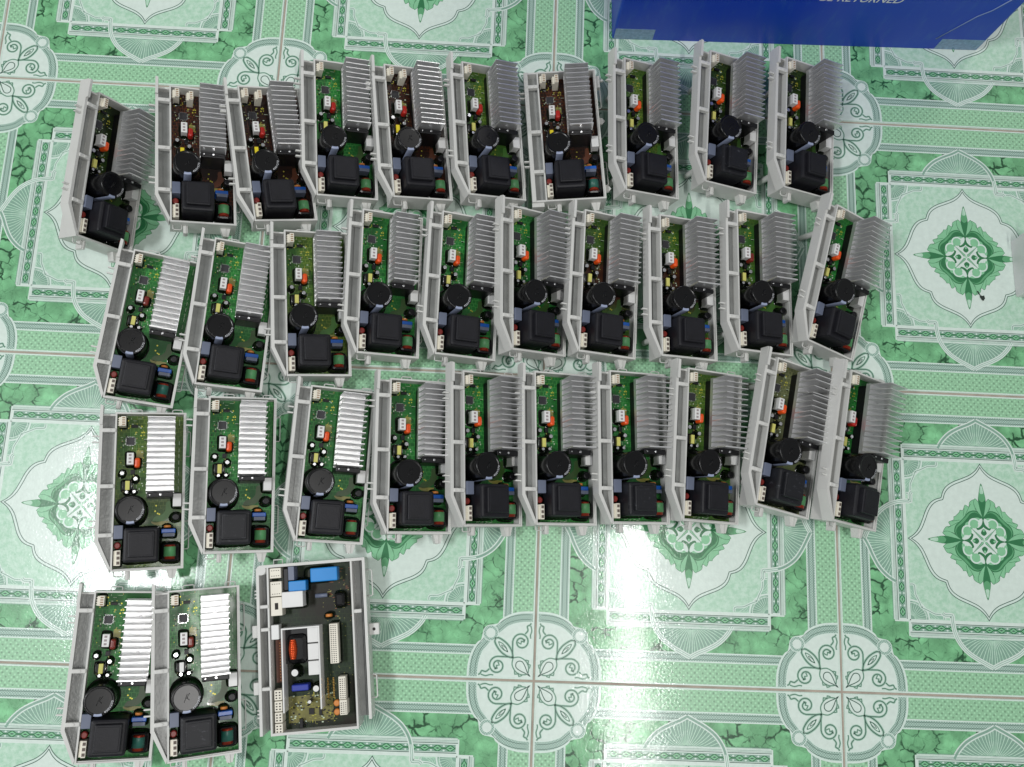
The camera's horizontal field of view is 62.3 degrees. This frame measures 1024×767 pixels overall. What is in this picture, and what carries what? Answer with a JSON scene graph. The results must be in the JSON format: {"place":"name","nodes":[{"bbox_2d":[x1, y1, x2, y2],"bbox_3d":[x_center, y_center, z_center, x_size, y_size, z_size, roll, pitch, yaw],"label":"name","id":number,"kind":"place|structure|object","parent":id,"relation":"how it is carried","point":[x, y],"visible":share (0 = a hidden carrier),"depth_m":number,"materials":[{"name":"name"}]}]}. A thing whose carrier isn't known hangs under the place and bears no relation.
{"place":"outdoors","nodes":[
{"label":"outdoors","id":0,"kind":"place"},
{"bbox_2d":[0,0,1023,766],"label":"grout floor","id":1,"kind":"structure","parent":0,"point":[534,680],"depth_m":1.10,"materials":[{"name":"white"}]},
{"bbox_2d":[0,0,7,45],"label":"floor tile","id":2,"kind":"object","parent":1,"relation":"on","point":[3,6],"visible":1,"depth_m":1.23,"materials":[{"name":"tile"}]},
{"bbox_2d":[0,663,209,766],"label":"floor tile","id":3,"kind":"object","parent":1,"relation":"on","point":[32,697],"visible":0.27,"depth_m":1.06,"materials":[{"name":"tile"}]},
{"bbox_2d":[0,352,244,662],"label":"floor tile","id":4,"kind":"object","parent":1,"relation":"on","point":[50,555],"visible":0.52,"depth_m":1.11,"materials":[{"name":"tile"}]},
{"bbox_2d":[56,582,168,766],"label":"inverter module","id":5,"kind":"object","parent":4,"relation":"on","point":[107,700],"visible":0.97,"depth_m":1.02,"materials":[{"name":"plastic"}]},
{"bbox_2d":[88,404,190,579],"bbox_3d":[-0.469,0.137,1.071,0.108,0.086,0.220,-2,79,-2],"label":"inverter module","id":6,"kind":"object","parent":4,"relation":"on","point":[139,520],"visible":1,"depth_m":1.07,"materials":[{"name":"plastic"}]},
{"bbox_2d":[143,581,245,766],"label":"inverter module","id":7,"kind":"object","parent":4,"relation":"on","point":[195,708],"visible":1,"depth_m":1.03,"materials":[{"name":"plastic"}]},
{"bbox_2d":[0,78,261,354],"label":"floor tile","id":8,"kind":"object","parent":1,"relation":"on","point":[54,291],"visible":0.27,"depth_m":1.18,"materials":[{"name":"tile"}]},
{"bbox_2d":[59,78,154,262],"bbox_3d":[-0.537,-0.279,1.126,0.071,0.116,0.219,-1,80,27],"label":"inverter module","id":9,"kind":"object","parent":8,"relation":"on","point":[106,177],"visible":1,"depth_m":1.11,"materials":[{"name":"plastic"}]},
{"bbox_2d":[90,238,196,412],"bbox_3d":[-0.480,-0.071,1.109,0.108,0.087,0.219,7,79,-1],"label":"inverter module","id":10,"kind":"object","parent":8,"relation":"on","point":[138,358],"visible":0.98,"depth_m":1.10,"materials":[{"name":"plastic"}]},
{"bbox_2d":[148,76,240,239],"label":"inverter module","id":11,"kind":"object","parent":8,"relation":"on","point":[194,191],"visible":0.97,"depth_m":1.14,"materials":[{"name":"plastic"}]},
{"bbox_2d":[178,227,271,396],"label":"inverter module","id":12,"kind":"object","parent":8,"relation":"on","point":[225,341],"visible":0.98,"depth_m":1.11,"materials":[{"name":"plastic"}]},
{"bbox_2d":[0,0,284,87],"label":"floor tile","id":13,"kind":"object","parent":1,"relation":"on","point":[192,43],"visible":0.98,"depth_m":1.23,"materials":[{"name":"tile"}]},
{"bbox_2d":[211,672,532,766],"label":"floor tile","id":14,"kind":"object","parent":1,"relation":"on","point":[420,722],"visible":0.73,"depth_m":1.07,"materials":[{"name":"tile"}]},
{"bbox_2d":[229,364,537,679],"bbox_3d":[-0.164,0.177,1.121,0.397,0.007,0.397,3,79,-1],"label":"floor tile","id":15,"kind":"object","parent":1,"relation":"on","point":[457,602],"visible":0.33,"depth_m":1.10,"materials":[{"name":"tile"}]},
{"bbox_2d":[182,388,280,562],"bbox_3d":[-0.356,0.117,1.079,0.109,0.086,0.220,-1,79,-2],"label":"inverter module","id":16,"kind":"object","parent":15,"relation":"on","point":[232,491],"visible":1,"depth_m":1.07,"materials":[{"name":"plastic"}]},
{"bbox_2d":[252,557,379,736],"bbox_3d":[-0.244,0.323,1.063,0.157,0.050,0.209,-4,80,-3],"label":"control module","id":17,"kind":"object","parent":15,"relation":"on","point":[314,629],"visible":1,"depth_m":1.05,"materials":[{"name":"plastic"}]},
{"bbox_2d":[278,376,373,553],"bbox_3d":[-0.236,0.104,1.086,0.110,0.085,0.220,3,79,-1],"label":"inverter module","id":18,"kind":"object","parent":15,"relation":"on","point":[325,498],"visible":1,"depth_m":1.08,"materials":[{"name":"plastic"}]},
{"bbox_2d":[366,369,450,543],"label":"inverter module","id":19,"kind":"object","parent":15,"relation":"on","point":[407,492],"visible":0.98,"depth_m":1.08,"materials":[{"name":"plastic"}]},
{"bbox_2d":[442,361,523,536],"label":"inverter module","id":20,"kind":"object","parent":15,"relation":"on","point":[481,446],"visible":1,"depth_m":1.08,"materials":[{"name":"plastic"}]},
{"bbox_2d":[263,102,544,373],"bbox_3d":[-0.148,-0.216,1.195,0.397,0.007,0.397,3,79,-1],"label":"floor tile","id":21,"kind":"object","parent":1,"relation":"on","point":[333,219],"visible":0.05,"depth_m":1.19,"materials":[{"name":"tile"}]},
{"bbox_2d":[219,77,318,235],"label":"inverter module","id":22,"kind":"object","parent":21,"relation":"on","point":[264,136],"visible":0.95,"depth_m":1.15,"materials":[{"name":"plastic"}]},
{"bbox_2d":[264,221,354,387],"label":"inverter module","id":23,"kind":"object","parent":21,"relation":"on","point":[308,341],"visible":0.97,"depth_m":1.11,"materials":[{"name":"plastic"}]},
{"bbox_2d":[294,49,380,209],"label":"inverter module","id":24,"kind":"object","parent":21,"relation":"on","point":[337,166],"visible":1,"depth_m":1.15,"materials":[{"name":"plastic"}]},
{"bbox_2d":[337,199,424,369],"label":"inverter module","id":25,"kind":"object","parent":21,"relation":"on","point":[380,317],"visible":1,"depth_m":1.12,"materials":[{"name":"plastic"}]},
{"bbox_2d":[366,55,453,211],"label":"inverter module","id":26,"kind":"object","parent":21,"relation":"on","point":[411,153],"visible":1,"depth_m":1.16,"materials":[{"name":"plastic"}]},
{"bbox_2d":[416,201,497,371],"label":"inverter module","id":27,"kind":"object","parent":21,"relation":"on","point":[456,312],"visible":0.98,"depth_m":1.12,"materials":[{"name":"plastic"}]},
{"bbox_2d":[443,51,525,209],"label":"inverter module","id":28,"kind":"object","parent":21,"relation":"on","point":[486,148],"visible":0.99,"depth_m":1.16,"materials":[{"name":"plastic"}]},
{"bbox_2d":[492,195,570,367],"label":"inverter module","id":29,"kind":"object","parent":21,"relation":"on","point":[530,275],"visible":1,"depth_m":1.12,"materials":[{"name":"plastic"}]},
{"bbox_2d":[519,62,610,211],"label":"inverter module","id":30,"kind":"object","parent":21,"relation":"on","point":[564,122],"visible":0.99,"depth_m":1.18,"materials":[{"name":"plastic"}]},
{"bbox_2d":[279,0,554,104],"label":"floor tile","id":31,"kind":"object","parent":1,"relation":"on","point":[408,33],"visible":0.63,"depth_m":1.25,"materials":[{"name":"tile"}]},
{"bbox_2d":[532,682,842,766],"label":"floor tile","id":32,"kind":"object","parent":1,"relation":"on","point":[586,725],"visible":1,"depth_m":1.08,"materials":[{"name":"tile"}]},
{"bbox_2d":[545,110,830,383],"bbox_3d":[0.251,-0.198,1.206,0.397,0.007,0.397,3,79,-1],"label":"floor tile","id":33,"kind":"object","parent":1,"relation":"on","point":[689,204],"visible":0.13,"depth_m":1.21,"materials":[{"name":"tile"}]},
{"bbox_2d":[560,199,642,369],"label":"inverter module","id":34,"kind":"object","parent":33,"relation":"on","point":[599,309],"visible":1,"depth_m":1.13,"materials":[{"name":"plastic"}]},
{"bbox_2d":[605,47,681,212],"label":"inverter module","id":35,"kind":"object","parent":33,"relation":"on","point":[643,101],"visible":1,"depth_m":1.17,"materials":[{"name":"plastic"}]},
{"bbox_2d":[640,205,719,369],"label":"inverter module","id":36,"kind":"object","parent":33,"relation":"on","point":[679,289],"visible":1,"depth_m":1.13,"materials":[{"name":"plastic"}]},
{"bbox_2d":[684,39,765,205],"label":"inverter module","id":37,"kind":"object","parent":33,"relation":"on","point":[727,99],"visible":1,"depth_m":1.18,"materials":[{"name":"plastic"}]},
{"bbox_2d":[716,199,797,362],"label":"inverter module","id":38,"kind":"object","parent":33,"relation":"on","point":[757,279],"visible":1,"depth_m":1.14,"materials":[{"name":"plastic"}]},
{"bbox_2d":[757,46,842,211],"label":"inverter module","id":39,"kind":"object","parent":33,"relation":"on","point":[804,111],"visible":1,"depth_m":1.18,"materials":[{"name":"plastic"}]},
{"bbox_2d":[788,192,891,367],"bbox_3d":[0.439,-0.138,1.152,0.105,0.088,0.220,16,79,1],"label":"inverter module","id":40,"kind":"object","parent":33,"relation":"on","point":[842,264],"visible":1,"depth_m":1.14,"materials":[{"name":"plastic"}]},
{"bbox_2d":[535,383,840,690],"bbox_3d":[0.235,0.195,1.131,0.397,0.007,0.397,3,79,-1],"label":"floor tile","id":41,"kind":"object","parent":1,"relation":"on","point":[750,600],"visible":0.55,"depth_m":1.11,"materials":[{"name":"tile"}]},
{"bbox_2d":[514,362,596,535],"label":"inverter module","id":42,"kind":"object","parent":41,"relation":"on","point":[555,470],"visible":0.98,"depth_m":1.09,"materials":[{"name":"plastic"}]},
{"bbox_2d":[590,361,671,533],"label":"inverter module","id":43,"kind":"object","parent":41,"relation":"on","point":[630,444],"visible":1,"depth_m":1.09,"materials":[{"name":"plastic"}]},
{"bbox_2d":[664,358,748,533],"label":"inverter module","id":44,"kind":"object","parent":41,"relation":"on","point":[702,478],"visible":1,"depth_m":1.09,"materials":[{"name":"plastic"}]},
{"bbox_2d":[739,346,832,526],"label":"inverter module","id":45,"kind":"object","parent":41,"relation":"on","point":[788,416],"visible":0.99,"depth_m":1.10,"materials":[{"name":"plastic"}]},
{"bbox_2d":[555,0,820,117],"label":"floor tile","id":46,"kind":"object","parent":1,"relation":"on","point":[583,31],"visible":0.22,"depth_m":1.26,"materials":[{"name":"tile"}]},
{"bbox_2d":[612,0,1023,49],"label":"cardboard box","id":47,"kind":"object","parent":46,"relation":"on","point":[955,24],"visible":1,"depth_m":1.21,"materials":[{"name":"blue cardboard"}]},
{"bbox_2d":[822,3,1023,130],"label":"floor tile","id":48,"kind":"object","parent":1,"relation":"on","point":[981,86],"visible":0.51,"depth_m":1.26,"materials":[{"name":"tile"}]},
{"bbox_2d":[832,123,1023,395],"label":"floor tile","id":49,"kind":"object","parent":1,"relation":"on","point":[947,204],"visible":0.82,"depth_m":1.21,"materials":[{"name":"tile"}]},
{"bbox_2d":[838,393,1023,696],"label":"floor tile","id":50,"kind":"object","parent":1,"relation":"on","point":[931,577],"visible":0.87,"depth_m":1.13,"materials":[{"name":"tile"}]},
{"bbox_2d":[810,359,906,537],"bbox_3d":[0.442,0.087,1.108,0.113,0.093,0.219,11,79,0],"label":"inverter module","id":51,"kind":"object","parent":50,"relation":"on","point":[853,453],"visible":1,"depth_m":1.09,"materials":[{"name":"plastic"}]},
{"bbox_2d":[843,693,1023,766],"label":"floor tile","id":52,"kind":"object","parent":1,"relation":"on","point":[881,730],"visible":1,"depth_m":1.09,"materials":[{"name":"tile"}]},
{"bbox_2d":[1011,233,1023,296],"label":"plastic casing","id":53,"kind":"object","parent":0,"point":[1017,245],"visible":1,"depth_m":1.20,"materials":[{"name":"white plastic"}]}
]}

